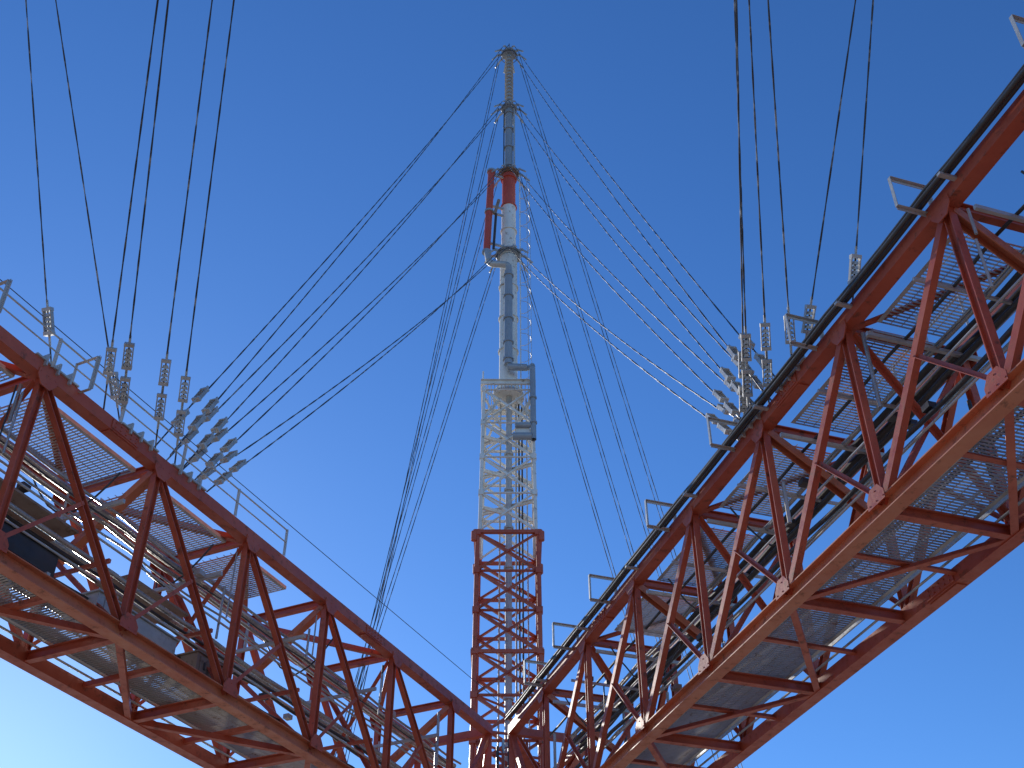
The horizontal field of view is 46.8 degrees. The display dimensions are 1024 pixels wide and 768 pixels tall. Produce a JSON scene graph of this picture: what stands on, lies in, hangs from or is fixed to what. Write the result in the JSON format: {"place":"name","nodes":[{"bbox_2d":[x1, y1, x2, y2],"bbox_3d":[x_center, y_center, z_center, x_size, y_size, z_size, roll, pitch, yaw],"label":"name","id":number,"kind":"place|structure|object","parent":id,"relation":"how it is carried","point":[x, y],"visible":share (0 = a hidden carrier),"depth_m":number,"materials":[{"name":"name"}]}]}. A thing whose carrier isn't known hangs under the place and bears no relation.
{"place":"outdoors","nodes":[
{"label":"outdoors","id":0,"kind":"place"},
{"bbox_2d":[35,246,861,490],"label":"guy insulators","id":1,"kind":"object","parent":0,"point":[739,360],"visible":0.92,"depth_m":15.11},
{"bbox_2d":[0,0,1023,767],"label":"sky","id":2,"kind":"structure","parent":0,"point":[325,104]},
{"label":"ground","id":3,"kind":"structure","parent":0,"visible":0},
{"bbox_2d":[469,44,544,767],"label":"guyed antenna mast","id":4,"kind":"object","parent":3,"relation":"on","point":[508,394],"visible":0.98,"depth_m":29.59,"materials":[{"name":"red metal"}]},
{"bbox_2d":[25,0,873,767],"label":"guy wires","id":5,"kind":"object","parent":4,"relation":"attached to","point":[497,174],"visible":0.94,"depth_m":19.42,"materials":[{"name":"grey metal"}]},
{"bbox_2d":[405,728,587,767],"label":"gangway hub","id":6,"kind":"object","parent":4,"relation":"attached to","point":[519,754],"visible":0.61,"depth_m":22.33,"materials":[{"name":"red paint"}]},
{"bbox_2d":[0,279,502,767],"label":"red truss gangway","id":7,"kind":"object","parent":6,"relation":"attached to","point":[221,713],"visible":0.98,"depth_m":15.48,"materials":[{"name":"paint"}]},
{"bbox_2d":[2,521,60,588],"bbox_3d":[-5.723,1.948,13.358,0.650,0.482,1.160,-16,-41,20],"label":"equipment box","id":8,"kind":"object","parent":7,"relation":"on","point":[32,552],"visible":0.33,"depth_m":13.44,"materials":[{"name":"metal"}]},
{"bbox_2d":[62,588,179,666],"bbox_3d":[-4.915,3.169,14.867,0.700,0.462,1.560,-16,-41,20],"label":"equipment box","id":9,"kind":"object","parent":7,"relation":"on","point":[156,634],"visible":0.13,"depth_m":14.98,"materials":[{"name":"metal"}]},
{"bbox_2d":[167,649,222,694],"bbox_3d":[-4.182,3.955,15.778,0.650,0.482,0.760,-16,-41,20],"label":"equipment box","id":10,"kind":"object","parent":7,"relation":"on","point":[197,659],"visible":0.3,"depth_m":15.60,"materials":[{"name":"metal"}]},
{"bbox_2d":[505,14,1023,767],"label":"red truss gangway","id":11,"kind":"object","parent":6,"relation":"attached to","point":[761,658],"visible":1,"depth_m":13.60,"materials":[{"name":"paint"}]}
]}

